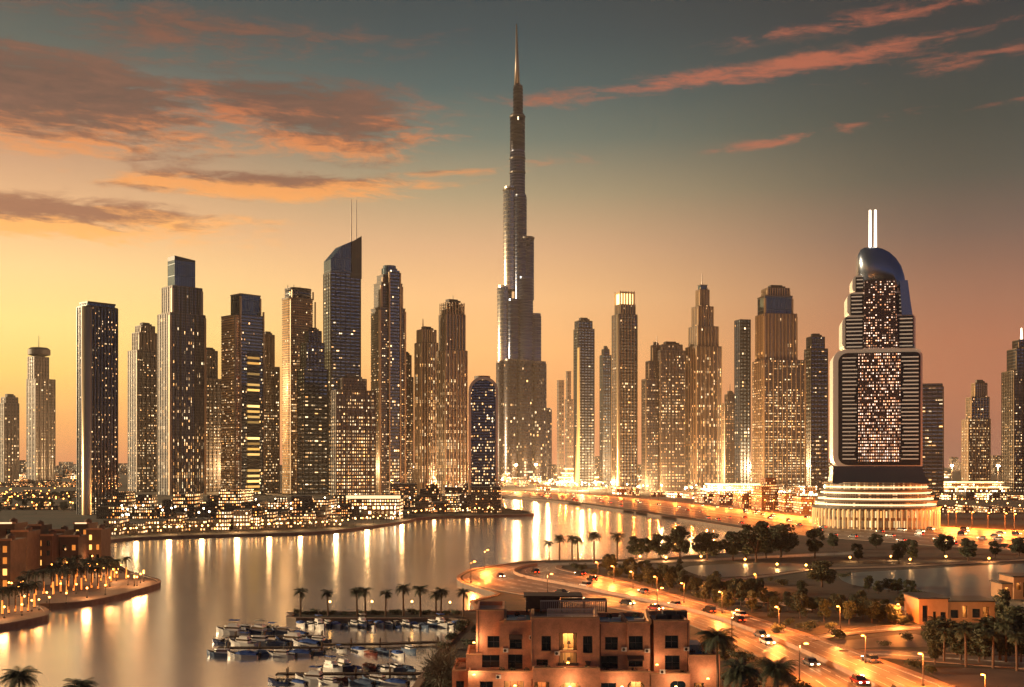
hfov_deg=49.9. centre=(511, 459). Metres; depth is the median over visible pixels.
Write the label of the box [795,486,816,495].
city block
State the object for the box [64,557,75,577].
palm tree
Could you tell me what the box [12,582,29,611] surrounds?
palm tree
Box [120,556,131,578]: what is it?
palm tree
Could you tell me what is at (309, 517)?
city block
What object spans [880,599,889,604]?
round tree
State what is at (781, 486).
city block
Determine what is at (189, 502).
city block
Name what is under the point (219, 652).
motorboat
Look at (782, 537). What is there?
round tree
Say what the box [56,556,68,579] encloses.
palm tree
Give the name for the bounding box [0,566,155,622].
promenade paving
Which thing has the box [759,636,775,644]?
car
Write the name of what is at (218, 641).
motorboat
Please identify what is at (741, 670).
palm tree
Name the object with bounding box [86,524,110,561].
old town house
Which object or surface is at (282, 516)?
city block
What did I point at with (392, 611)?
shrub
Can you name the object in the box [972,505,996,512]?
city block
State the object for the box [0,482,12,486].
city block
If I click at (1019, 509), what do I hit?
city block
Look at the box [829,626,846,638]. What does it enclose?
shrub
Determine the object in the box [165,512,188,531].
city block
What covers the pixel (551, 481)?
city block
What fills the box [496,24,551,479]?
skyscraper
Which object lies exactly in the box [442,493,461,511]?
city block
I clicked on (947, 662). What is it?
kerb
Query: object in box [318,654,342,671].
motorboat
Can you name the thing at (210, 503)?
city block
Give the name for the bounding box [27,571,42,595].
palm tree
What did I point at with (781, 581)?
shrub
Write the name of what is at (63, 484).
city block
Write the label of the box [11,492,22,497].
city block
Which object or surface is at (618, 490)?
city block
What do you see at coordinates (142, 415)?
stone tower
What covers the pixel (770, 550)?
round tree
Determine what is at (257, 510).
city block
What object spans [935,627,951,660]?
palm tree
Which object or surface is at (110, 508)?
city block
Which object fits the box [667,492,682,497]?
city block
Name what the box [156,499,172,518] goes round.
city block
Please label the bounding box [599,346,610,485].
glass tower
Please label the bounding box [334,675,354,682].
motorboat
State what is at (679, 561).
round tree
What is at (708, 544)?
round tree
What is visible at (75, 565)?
palm tree
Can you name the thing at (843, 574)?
shrub
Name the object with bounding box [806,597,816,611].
round tree
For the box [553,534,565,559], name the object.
palm tree
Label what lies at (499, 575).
car
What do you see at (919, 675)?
kerb
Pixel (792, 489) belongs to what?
city block
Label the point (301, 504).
city block
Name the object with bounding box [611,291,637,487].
lantern tower
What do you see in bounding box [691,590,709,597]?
shrub
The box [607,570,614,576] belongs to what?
shrub
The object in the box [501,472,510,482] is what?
city block
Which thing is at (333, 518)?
city block
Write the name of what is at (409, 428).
stone tower
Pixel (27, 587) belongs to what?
palm tree
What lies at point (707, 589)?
round tree
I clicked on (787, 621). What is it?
shrub
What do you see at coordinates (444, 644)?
shrub
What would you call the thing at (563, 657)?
window
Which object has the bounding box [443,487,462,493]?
city block
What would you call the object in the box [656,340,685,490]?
lit tower
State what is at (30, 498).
round tree
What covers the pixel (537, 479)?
city block
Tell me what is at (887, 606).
round tree
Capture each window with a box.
[224,626,240,628]
[250,627,266,628]
[250,636,267,638]
[283,635,301,638]
[304,674,322,676]
[456,681,463,686]
[480,682,492,686]
[482,655,498,666]
[487,636,498,648]
[504,681,523,686]
[507,655,522,669]
[509,640,522,649]
[531,679,548,686]
[536,660,547,665]
[541,636,551,651]
[559,633,577,651]
[559,647,576,662]
[560,683,579,686]
[582,636,592,653]
[601,656,617,668]
[601,683,615,686]
[604,637,618,650]
[627,682,643,686]
[628,636,643,650]
[628,661,643,667]
[664,636,678,649]
[665,656,679,670]
[670,681,685,686]
[694,683,703,686]
[922,606,926,622]
[951,610,958,618]
[962,606,967,618]
[972,609,980,618]
[983,607,988,616]
[1016,582,1020,590]
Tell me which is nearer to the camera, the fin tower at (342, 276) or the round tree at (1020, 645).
the round tree at (1020, 645)
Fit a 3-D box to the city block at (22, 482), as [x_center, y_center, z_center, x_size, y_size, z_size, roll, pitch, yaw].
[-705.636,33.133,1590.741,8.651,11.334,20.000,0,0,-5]
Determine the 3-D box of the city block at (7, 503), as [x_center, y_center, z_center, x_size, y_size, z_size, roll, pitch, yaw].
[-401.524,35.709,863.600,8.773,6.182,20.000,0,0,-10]
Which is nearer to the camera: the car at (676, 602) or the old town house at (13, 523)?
the car at (676, 602)
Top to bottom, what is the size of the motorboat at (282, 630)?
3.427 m
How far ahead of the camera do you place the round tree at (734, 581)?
306.79 m
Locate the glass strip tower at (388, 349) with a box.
[370,265,405,494]
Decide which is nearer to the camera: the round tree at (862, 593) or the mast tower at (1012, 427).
the round tree at (862, 593)
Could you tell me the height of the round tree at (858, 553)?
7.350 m
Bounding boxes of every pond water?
[684,563,809,576]
[839,564,1023,599]
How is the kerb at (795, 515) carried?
on the waterfront highway at (752, 520)
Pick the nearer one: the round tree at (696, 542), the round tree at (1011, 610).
the round tree at (1011, 610)
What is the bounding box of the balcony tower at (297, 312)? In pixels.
[282,285,315,493]
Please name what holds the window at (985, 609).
in the park house at (919, 607)
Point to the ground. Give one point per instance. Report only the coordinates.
(881, 554)
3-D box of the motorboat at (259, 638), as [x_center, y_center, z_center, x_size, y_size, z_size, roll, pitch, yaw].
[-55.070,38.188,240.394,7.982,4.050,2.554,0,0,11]
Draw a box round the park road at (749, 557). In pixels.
[549,551,853,564]
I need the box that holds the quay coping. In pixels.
[0,497,742,686]
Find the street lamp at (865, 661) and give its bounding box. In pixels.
[861,635,866,662]
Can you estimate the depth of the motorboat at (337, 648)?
230.18 m
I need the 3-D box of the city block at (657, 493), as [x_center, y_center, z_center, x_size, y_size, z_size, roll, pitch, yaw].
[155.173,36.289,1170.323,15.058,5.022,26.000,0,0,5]
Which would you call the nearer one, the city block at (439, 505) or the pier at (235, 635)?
the pier at (235, 635)
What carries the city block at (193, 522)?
on the ground
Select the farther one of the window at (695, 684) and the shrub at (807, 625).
the shrub at (807, 625)
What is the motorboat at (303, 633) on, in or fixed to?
on the lake water at (163, 634)
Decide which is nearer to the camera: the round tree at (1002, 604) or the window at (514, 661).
the window at (514, 661)
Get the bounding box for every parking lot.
[832,634,927,648]
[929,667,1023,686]
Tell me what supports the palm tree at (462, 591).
on the ground
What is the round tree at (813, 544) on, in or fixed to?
on the ground
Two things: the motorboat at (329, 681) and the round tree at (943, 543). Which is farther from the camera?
the round tree at (943, 543)
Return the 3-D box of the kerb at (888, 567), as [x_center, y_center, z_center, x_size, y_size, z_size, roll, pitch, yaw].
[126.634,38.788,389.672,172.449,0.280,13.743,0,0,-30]
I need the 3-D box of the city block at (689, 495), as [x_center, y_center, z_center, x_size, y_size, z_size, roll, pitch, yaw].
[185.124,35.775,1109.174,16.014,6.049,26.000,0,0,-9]
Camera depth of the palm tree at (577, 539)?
420.35 m
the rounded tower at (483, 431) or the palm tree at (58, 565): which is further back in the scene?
the rounded tower at (483, 431)
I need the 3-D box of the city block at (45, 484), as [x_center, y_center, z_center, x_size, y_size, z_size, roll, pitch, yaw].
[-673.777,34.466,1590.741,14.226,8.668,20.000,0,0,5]
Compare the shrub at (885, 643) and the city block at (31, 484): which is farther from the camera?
the city block at (31, 484)
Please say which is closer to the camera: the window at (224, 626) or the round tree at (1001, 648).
the round tree at (1001, 648)
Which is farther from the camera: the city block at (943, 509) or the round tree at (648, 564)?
the city block at (943, 509)
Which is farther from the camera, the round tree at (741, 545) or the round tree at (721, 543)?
the round tree at (721, 543)
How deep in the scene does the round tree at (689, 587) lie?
323.06 m
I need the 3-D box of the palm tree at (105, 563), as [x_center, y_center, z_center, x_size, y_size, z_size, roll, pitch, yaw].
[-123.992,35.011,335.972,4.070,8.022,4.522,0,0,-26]
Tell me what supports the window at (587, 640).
in the villa
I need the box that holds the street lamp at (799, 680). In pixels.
[798,643,807,681]
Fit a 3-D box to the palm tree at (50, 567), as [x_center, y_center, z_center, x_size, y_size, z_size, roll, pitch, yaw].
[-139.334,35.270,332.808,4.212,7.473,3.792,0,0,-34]
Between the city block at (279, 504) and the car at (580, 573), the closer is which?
the car at (580, 573)
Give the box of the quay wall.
[0,497,752,629]
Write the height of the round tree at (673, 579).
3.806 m
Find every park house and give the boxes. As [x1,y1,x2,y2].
[887,610,906,622]
[902,592,996,623]
[989,573,1023,598]
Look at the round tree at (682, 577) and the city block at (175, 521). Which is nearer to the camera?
the round tree at (682, 577)
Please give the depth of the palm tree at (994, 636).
205.09 m
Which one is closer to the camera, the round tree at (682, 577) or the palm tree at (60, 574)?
the palm tree at (60, 574)
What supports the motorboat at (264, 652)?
on the lake water at (163, 634)
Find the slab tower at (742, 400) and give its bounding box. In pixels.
[734,319,750,482]
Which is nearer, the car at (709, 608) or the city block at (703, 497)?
the car at (709, 608)
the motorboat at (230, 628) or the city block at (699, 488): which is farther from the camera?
the city block at (699, 488)
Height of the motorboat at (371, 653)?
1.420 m
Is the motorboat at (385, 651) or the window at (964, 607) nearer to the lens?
the motorboat at (385, 651)
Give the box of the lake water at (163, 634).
[0,498,757,686]
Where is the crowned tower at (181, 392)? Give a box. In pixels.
[157,255,205,494]
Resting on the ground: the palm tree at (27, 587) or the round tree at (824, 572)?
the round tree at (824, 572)
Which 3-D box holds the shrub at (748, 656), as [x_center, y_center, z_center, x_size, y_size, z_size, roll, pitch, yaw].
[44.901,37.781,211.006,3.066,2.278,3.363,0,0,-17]
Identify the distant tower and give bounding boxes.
[0,394,18,481]
[26,342,55,486]
[557,380,563,480]
[565,371,572,467]
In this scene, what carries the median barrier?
on the highway at (826, 675)
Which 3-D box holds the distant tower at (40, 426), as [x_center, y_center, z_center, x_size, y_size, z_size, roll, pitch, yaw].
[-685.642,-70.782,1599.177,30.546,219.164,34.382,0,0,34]
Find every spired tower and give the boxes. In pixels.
[414,323,437,491]
[685,284,721,486]
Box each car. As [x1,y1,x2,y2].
[497,573,504,577]
[531,568,539,573]
[555,588,567,591]
[574,571,585,575]
[579,581,591,586]
[586,575,597,580]
[619,599,634,605]
[638,588,649,593]
[647,604,663,610]
[670,601,682,605]
[702,605,716,612]
[732,615,745,622]
[733,611,747,616]
[753,630,768,637]
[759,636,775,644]
[802,657,819,666]
[850,674,869,684]
[861,654,880,662]
[891,684,905,686]
[993,536,1003,539]
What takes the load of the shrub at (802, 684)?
on the ground
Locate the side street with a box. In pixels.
[815,623,977,637]
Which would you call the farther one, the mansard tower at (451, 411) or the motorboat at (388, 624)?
the mansard tower at (451, 411)
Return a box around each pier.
[218,641,322,650]
[225,630,322,638]
[275,667,421,677]
[323,636,438,646]
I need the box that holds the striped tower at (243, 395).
[221,293,264,494]
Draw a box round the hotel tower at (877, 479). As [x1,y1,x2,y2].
[811,210,940,529]
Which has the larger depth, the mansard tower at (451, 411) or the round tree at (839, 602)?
the mansard tower at (451, 411)
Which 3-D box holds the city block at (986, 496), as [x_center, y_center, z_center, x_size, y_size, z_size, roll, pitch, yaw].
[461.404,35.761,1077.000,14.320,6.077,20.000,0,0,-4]
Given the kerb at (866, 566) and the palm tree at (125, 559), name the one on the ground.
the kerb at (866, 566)
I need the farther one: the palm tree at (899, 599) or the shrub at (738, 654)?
the palm tree at (899, 599)
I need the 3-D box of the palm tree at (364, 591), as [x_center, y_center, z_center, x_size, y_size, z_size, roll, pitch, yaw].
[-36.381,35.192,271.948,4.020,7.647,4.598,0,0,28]
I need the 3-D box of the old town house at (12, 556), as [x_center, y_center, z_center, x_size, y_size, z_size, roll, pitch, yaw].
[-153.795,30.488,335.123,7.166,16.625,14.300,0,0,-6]
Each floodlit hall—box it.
[701,483,759,493]
[944,481,1008,491]
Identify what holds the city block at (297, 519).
on the ground
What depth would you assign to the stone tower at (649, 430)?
1392.94 m
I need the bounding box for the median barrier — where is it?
[513,563,881,686]
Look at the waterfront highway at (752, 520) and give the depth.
716.95 m
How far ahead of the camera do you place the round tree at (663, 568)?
355.04 m
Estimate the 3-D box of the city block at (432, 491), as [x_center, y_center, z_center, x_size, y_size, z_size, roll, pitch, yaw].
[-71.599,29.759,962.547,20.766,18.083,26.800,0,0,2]
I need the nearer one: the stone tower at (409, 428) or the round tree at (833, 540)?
the round tree at (833, 540)
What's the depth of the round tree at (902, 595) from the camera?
282.60 m
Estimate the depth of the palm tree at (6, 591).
275.29 m
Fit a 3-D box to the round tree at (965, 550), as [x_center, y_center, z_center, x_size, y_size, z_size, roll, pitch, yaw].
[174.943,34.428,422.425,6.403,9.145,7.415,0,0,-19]
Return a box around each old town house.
[0,517,27,538]
[0,533,25,586]
[10,525,39,571]
[28,520,51,533]
[40,529,63,567]
[49,525,73,534]
[59,530,88,565]
[73,518,97,533]
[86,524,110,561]
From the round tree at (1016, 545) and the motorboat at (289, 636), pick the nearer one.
the motorboat at (289, 636)
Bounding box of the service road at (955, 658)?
[861,650,1023,667]
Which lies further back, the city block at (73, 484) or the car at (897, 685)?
the city block at (73, 484)
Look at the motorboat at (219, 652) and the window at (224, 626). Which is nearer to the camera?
the motorboat at (219, 652)
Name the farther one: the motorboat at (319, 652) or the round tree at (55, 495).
the round tree at (55, 495)
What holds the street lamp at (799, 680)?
on the ground
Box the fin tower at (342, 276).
[323,199,361,390]
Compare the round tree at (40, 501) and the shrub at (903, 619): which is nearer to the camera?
the shrub at (903, 619)
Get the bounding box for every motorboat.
[207,641,238,655]
[212,635,230,643]
[216,614,248,633]
[227,648,260,657]
[229,630,259,645]
[240,621,251,629]
[244,619,274,633]
[245,629,277,643]
[245,648,272,655]
[265,622,278,629]
[265,638,289,645]
[267,648,297,657]
[268,675,291,684]
[272,619,294,633]
[275,622,301,643]
[285,648,313,655]
[287,629,308,634]
[287,678,308,685]
[292,638,321,645]
[295,663,322,682]
[296,620,306,626]
[298,645,325,653]
[306,618,314,627]
[306,631,331,642]
[314,614,325,629]
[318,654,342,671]
[318,670,342,685]
[324,619,331,626]
[330,621,341,627]
[333,644,346,651]
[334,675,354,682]
[337,648,354,671]
[341,623,349,628]
[348,619,358,626]
[348,675,375,685]
[351,646,367,652]
[353,665,363,671]
[357,605,368,628]
[362,662,376,671]
[362,673,385,683]
[364,650,377,656]
[367,620,375,628]
[374,620,384,626]
[374,647,389,654]
[376,658,393,671]
[378,675,409,685]
[383,614,393,627]
[386,655,405,671]
[390,649,404,657]
[393,620,402,628]
[401,619,410,626]
[401,644,416,652]
[402,664,415,671]
[410,621,419,627]
[418,622,428,628]
[424,619,437,626]
[435,610,448,628]
[446,614,454,629]
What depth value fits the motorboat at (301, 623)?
264.91 m
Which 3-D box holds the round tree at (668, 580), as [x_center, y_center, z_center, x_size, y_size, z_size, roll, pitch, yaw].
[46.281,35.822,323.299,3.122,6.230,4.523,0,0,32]
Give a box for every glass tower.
[76,301,117,514]
[297,327,327,494]
[573,318,594,486]
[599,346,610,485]
[804,333,827,491]
[923,383,943,492]
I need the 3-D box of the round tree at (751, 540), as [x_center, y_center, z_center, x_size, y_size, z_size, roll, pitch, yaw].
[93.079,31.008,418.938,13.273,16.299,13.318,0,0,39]
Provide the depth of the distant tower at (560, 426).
1796.47 m
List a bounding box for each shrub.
[297,611,315,614]
[316,610,332,614]
[388,609,398,613]
[422,609,431,613]
[423,680,444,686]
[434,677,451,685]
[437,641,452,648]
[445,631,458,639]
[450,609,460,613]
[453,623,466,631]
[454,619,471,625]
[461,638,475,645]
[576,563,586,570]
[589,568,599,573]
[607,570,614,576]
[628,574,641,580]
[655,580,664,587]
[677,587,686,591]
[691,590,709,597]
[718,650,729,659]
[720,644,737,652]
[728,650,746,657]
[739,652,754,661]
[745,604,762,609]
[746,677,767,686]
[755,658,769,666]
[767,611,777,617]
[770,622,785,632]
[774,579,787,585]
[784,618,794,624]
[788,680,811,686]
[794,622,803,627]
[801,620,820,629]
[825,622,836,627]
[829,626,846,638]
[836,573,847,576]
[877,640,892,645]
[899,631,913,640]
[904,659,923,667]
[923,663,936,672]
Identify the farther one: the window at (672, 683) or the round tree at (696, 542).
the round tree at (696, 542)
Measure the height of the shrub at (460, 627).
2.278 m
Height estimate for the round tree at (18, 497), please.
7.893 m
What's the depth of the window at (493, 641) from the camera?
180.59 m
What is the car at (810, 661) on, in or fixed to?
on the highway at (826, 675)
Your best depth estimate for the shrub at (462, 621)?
256.57 m
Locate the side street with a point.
(858, 631)
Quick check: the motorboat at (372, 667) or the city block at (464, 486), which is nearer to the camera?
the motorboat at (372, 667)
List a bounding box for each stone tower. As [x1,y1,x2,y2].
[127,322,156,491]
[206,347,220,491]
[265,331,279,492]
[328,375,375,495]
[406,352,413,482]
[641,342,659,490]
[722,391,733,482]
[961,380,990,480]
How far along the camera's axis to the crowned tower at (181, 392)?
1228.43 m
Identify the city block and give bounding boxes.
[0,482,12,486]
[0,501,9,509]
[3,494,10,497]
[3,505,23,509]
[10,481,17,486]
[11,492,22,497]
[18,479,26,486]
[18,505,32,509]
[20,472,25,478]
[23,489,38,497]
[29,483,37,486]
[33,501,50,509]
[35,493,51,497]
[38,481,48,486]
[49,480,61,486]
[49,505,69,509]
[59,482,72,486]
[60,490,75,497]
[63,470,73,478]
[70,480,75,486]
[96,491,135,518]
[103,518,128,534]
[124,522,148,533]
[128,494,161,518]
[145,519,167,531]
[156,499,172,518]
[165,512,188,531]
[172,493,202,517]
[182,518,213,530]
[194,495,219,517]
[208,511,232,530]
[218,489,252,511]
[232,509,251,529]
[241,501,267,516]
[250,516,265,528]
[261,512,277,528]
[264,497,290,515]
[274,511,289,527]
[286,515,303,527]
[291,495,312,515]
[303,512,315,526]
[312,499,336,513]
[315,506,330,526]
[329,514,341,525]
[333,495,350,516]
[389,483,417,508]
[411,498,434,513]
[417,483,441,501]
[431,501,446,512]
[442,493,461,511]
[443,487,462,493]
[458,483,467,492]
[460,493,470,511]
[470,486,501,512]
[498,481,506,486]
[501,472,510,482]
[511,477,526,482]
[515,479,528,486]
[529,476,540,483]
[536,485,550,490]
[543,479,557,483]
[612,486,629,494]
[626,487,639,495]
[650,491,665,496]
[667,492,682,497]
[684,492,697,498]
[686,482,696,490]
[694,493,714,502]
[697,486,706,490]
[698,491,717,493]
[712,491,732,504]
[733,493,752,507]
[751,478,778,509]
[776,484,783,492]
[778,493,798,511]
[783,487,795,492]
[793,496,814,513]
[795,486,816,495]
[927,491,939,499]
[936,493,955,499]
[936,505,946,512]
[944,472,950,477]
[946,505,956,512]
[955,491,974,499]
[955,505,972,512]
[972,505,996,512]
[975,493,991,499]
[982,492,1006,499]
[992,505,1012,512]
[1007,495,1020,499]
[1013,507,1023,512]
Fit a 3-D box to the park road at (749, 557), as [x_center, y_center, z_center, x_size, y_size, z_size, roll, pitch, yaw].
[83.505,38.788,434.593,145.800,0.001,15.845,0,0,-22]
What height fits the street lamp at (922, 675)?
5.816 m
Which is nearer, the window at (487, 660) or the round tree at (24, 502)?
the window at (487, 660)
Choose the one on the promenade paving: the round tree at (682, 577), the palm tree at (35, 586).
the palm tree at (35, 586)
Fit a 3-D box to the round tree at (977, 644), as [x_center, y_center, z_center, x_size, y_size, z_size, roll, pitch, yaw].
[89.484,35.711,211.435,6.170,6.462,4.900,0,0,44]
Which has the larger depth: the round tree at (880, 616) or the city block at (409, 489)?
the city block at (409, 489)
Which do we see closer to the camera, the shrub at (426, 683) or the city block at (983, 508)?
the shrub at (426, 683)
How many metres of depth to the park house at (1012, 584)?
307.36 m
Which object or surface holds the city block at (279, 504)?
on the ground
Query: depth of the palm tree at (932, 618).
222.17 m
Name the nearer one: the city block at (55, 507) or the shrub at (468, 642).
the shrub at (468, 642)
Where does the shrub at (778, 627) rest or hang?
on the ground
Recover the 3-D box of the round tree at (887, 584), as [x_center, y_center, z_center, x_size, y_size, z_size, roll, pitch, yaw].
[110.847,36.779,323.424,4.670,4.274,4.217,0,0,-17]
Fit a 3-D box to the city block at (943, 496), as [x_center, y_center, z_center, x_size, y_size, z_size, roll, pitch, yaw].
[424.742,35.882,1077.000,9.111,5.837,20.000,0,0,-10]
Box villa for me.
[452,592,719,686]
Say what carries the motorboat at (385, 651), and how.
on the lake water at (163, 634)
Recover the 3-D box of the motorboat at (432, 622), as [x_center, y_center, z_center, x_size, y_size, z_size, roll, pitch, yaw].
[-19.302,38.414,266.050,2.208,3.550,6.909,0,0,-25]
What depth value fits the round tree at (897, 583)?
318.19 m
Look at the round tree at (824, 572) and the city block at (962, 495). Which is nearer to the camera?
the round tree at (824, 572)
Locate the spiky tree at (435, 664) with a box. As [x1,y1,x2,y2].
[415,638,463,686]
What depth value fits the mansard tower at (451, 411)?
1271.75 m
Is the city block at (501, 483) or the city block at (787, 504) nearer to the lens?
the city block at (787, 504)
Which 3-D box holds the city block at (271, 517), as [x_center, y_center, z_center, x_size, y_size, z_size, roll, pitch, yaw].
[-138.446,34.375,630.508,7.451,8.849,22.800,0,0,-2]
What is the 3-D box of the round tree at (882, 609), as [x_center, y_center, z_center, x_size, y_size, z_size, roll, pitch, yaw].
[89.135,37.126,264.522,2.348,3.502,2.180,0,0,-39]
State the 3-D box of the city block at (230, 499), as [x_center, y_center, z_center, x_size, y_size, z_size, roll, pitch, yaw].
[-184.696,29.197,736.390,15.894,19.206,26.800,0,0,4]
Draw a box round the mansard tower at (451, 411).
[436,299,467,493]
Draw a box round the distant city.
[19,455,1000,474]
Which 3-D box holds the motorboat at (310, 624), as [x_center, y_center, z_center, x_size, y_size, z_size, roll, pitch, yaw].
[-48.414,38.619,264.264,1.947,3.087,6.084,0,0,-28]
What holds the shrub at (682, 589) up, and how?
on the ground
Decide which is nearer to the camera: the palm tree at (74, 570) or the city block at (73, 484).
the palm tree at (74, 570)
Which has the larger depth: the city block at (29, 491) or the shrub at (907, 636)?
the city block at (29, 491)
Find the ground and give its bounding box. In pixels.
[0,468,1023,686]
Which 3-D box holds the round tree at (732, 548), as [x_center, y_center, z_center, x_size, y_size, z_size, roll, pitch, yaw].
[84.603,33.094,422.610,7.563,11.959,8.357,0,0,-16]
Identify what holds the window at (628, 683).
in the villa
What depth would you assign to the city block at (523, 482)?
1611.22 m
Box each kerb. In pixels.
[462,562,808,684]
[501,495,1004,549]
[521,491,1022,530]
[556,565,954,686]
[702,558,1023,581]
[724,561,1013,581]
[805,622,977,636]
[812,629,922,640]
[839,649,1023,656]
[852,656,1023,668]
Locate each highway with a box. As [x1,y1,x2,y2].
[468,563,940,686]
[501,491,1023,550]
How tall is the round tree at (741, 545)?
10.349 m
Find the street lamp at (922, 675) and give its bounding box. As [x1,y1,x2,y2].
[918,653,923,685]
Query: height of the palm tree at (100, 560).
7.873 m
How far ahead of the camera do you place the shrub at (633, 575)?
352.82 m
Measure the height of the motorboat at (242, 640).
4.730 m
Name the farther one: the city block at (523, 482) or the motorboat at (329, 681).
the city block at (523, 482)
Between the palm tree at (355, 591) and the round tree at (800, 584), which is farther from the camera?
the round tree at (800, 584)
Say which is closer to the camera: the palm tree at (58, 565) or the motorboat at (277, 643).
the motorboat at (277, 643)
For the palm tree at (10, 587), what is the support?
on the promenade paving
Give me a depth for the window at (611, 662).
179.41 m
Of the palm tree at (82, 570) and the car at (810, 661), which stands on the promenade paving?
the palm tree at (82, 570)
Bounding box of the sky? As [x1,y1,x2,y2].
[0,0,1023,467]
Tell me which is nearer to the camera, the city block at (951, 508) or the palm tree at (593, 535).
the palm tree at (593, 535)
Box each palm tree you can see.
[0,587,11,614]
[0,665,42,686]
[1,585,17,613]
[10,586,19,611]
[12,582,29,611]
[16,576,27,597]
[19,569,35,593]
[22,583,34,611]
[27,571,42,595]
[28,580,43,607]
[38,569,48,594]
[44,564,57,587]
[46,569,60,594]
[51,562,63,586]
[55,568,64,590]
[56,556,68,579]
[59,567,73,592]
[61,562,73,586]
[63,677,99,686]
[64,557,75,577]
[69,566,80,591]
[72,555,81,576]
[72,563,81,585]
[76,566,88,590]
[80,558,91,581]
[86,560,97,582]
[86,564,97,588]
[91,566,103,588]
[94,557,105,581]
[100,561,111,586]
[106,559,118,581]
[114,558,121,577]
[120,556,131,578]
[292,588,308,616]
[320,589,333,615]
[348,587,361,616]
[357,587,373,616]
[378,589,393,615]
[394,583,410,615]
[411,585,428,616]
[428,591,441,616]
[433,587,448,616]
[455,588,470,616]
[543,540,552,559]
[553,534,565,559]
[565,535,578,560]
[570,536,583,561]
[587,531,602,562]
[608,532,623,562]
[694,627,738,686]
[720,657,764,686]
[730,584,736,602]
[754,657,798,686]
[763,593,772,611]
[849,593,861,616]
[893,596,904,606]
[926,615,945,627]
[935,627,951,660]
[953,624,976,666]
[972,619,992,658]
[981,628,1005,667]
[993,617,1018,661]
[1004,630,1023,670]
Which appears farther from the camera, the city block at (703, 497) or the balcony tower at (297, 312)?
the balcony tower at (297, 312)
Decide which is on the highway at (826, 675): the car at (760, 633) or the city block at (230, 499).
the car at (760, 633)
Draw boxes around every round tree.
[14,494,22,501]
[21,498,27,504]
[26,494,31,502]
[36,498,45,507]
[52,491,58,500]
[59,501,68,509]
[600,556,617,571]
[604,554,616,570]
[612,567,623,575]
[623,557,635,571]
[626,536,644,558]
[628,562,637,575]
[635,574,643,583]
[638,560,651,568]
[641,537,651,556]
[641,567,647,574]
[642,569,662,586]
[646,532,674,558]
[657,564,669,576]
[664,572,673,587]
[666,566,674,573]
[669,566,679,576]
[670,526,692,558]
[671,573,677,582]
[674,570,688,585]
[676,559,683,570]
[686,582,693,591]
[689,576,698,590]
[690,532,722,559]
[691,535,702,556]
[693,577,704,586]
[699,581,712,602]
[705,573,718,581]
[707,577,722,588]
[710,582,718,591]
[711,588,720,602]
[717,539,726,549]
[717,590,735,610]
[722,581,728,590]
[723,531,741,560]
[727,580,734,597]
[730,578,740,594]
[733,535,756,557]
[735,582,747,605]
[737,520,774,561]
[743,578,754,599]
[746,578,761,596]
[746,590,757,611]
[758,578,763,587]
[758,587,768,605]
[761,533,772,557]
[763,523,799,556]
[768,591,779,602]
[768,596,783,616]
[783,591,792,605]
[789,591,809,618]
[796,580,808,593]
[806,528,824,557]
[806,560,836,586]
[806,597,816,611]
[817,599,831,621]
[827,533,838,545]
[828,593,845,613]
[834,598,844,615]
[842,600,856,623]
[851,543,863,561]
[854,590,866,599]
[856,596,870,618]
[863,575,873,588]
[863,600,879,622]
[868,533,883,547]
[872,580,883,591]
[876,604,885,620]
[877,611,882,621]
[879,607,885,620]
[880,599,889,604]
[882,578,893,591]
[885,604,899,622]
[887,606,897,623]
[891,541,907,563]
[891,610,902,621]
[892,578,902,590]
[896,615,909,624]
[898,589,907,606]
[903,580,915,591]
[904,539,917,561]
[920,621,937,640]
[921,618,958,650]
[927,639,942,663]
[932,533,954,553]
[947,630,971,659]
[958,538,977,560]
[959,620,981,641]
[967,629,991,661]
[980,615,1023,659]
[988,540,1001,557]
[992,589,1010,617]
[1000,606,1023,625]
[1001,613,1023,637]
[1006,537,1023,555]
[1009,625,1023,661]
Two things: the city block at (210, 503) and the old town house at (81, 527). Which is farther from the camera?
the city block at (210, 503)
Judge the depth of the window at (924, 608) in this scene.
260.65 m
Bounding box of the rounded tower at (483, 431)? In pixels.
[468,376,497,493]
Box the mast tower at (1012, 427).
[1001,328,1023,491]
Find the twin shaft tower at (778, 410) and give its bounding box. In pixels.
[752,285,805,489]
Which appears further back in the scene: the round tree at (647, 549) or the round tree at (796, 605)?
the round tree at (647, 549)
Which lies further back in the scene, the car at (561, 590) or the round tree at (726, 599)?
the car at (561, 590)
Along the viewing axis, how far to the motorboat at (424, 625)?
261.31 m
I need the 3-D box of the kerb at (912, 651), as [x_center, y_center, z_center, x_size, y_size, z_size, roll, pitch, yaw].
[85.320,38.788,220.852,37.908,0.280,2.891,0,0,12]
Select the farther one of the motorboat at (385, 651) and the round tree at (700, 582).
the round tree at (700, 582)
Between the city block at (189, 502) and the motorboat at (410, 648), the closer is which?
the motorboat at (410, 648)
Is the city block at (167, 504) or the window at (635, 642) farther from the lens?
the city block at (167, 504)
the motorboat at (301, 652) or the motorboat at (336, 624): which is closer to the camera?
the motorboat at (301, 652)
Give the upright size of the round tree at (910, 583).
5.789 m
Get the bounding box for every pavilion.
[345,495,407,519]
[555,468,601,485]
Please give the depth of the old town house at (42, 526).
423.25 m
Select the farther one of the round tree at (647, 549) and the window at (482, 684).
the round tree at (647, 549)
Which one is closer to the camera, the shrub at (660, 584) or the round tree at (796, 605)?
the round tree at (796, 605)
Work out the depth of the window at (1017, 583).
308.78 m
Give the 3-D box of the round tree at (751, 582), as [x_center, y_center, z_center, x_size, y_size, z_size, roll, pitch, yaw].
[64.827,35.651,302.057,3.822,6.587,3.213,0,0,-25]
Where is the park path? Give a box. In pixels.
[695,559,1023,582]

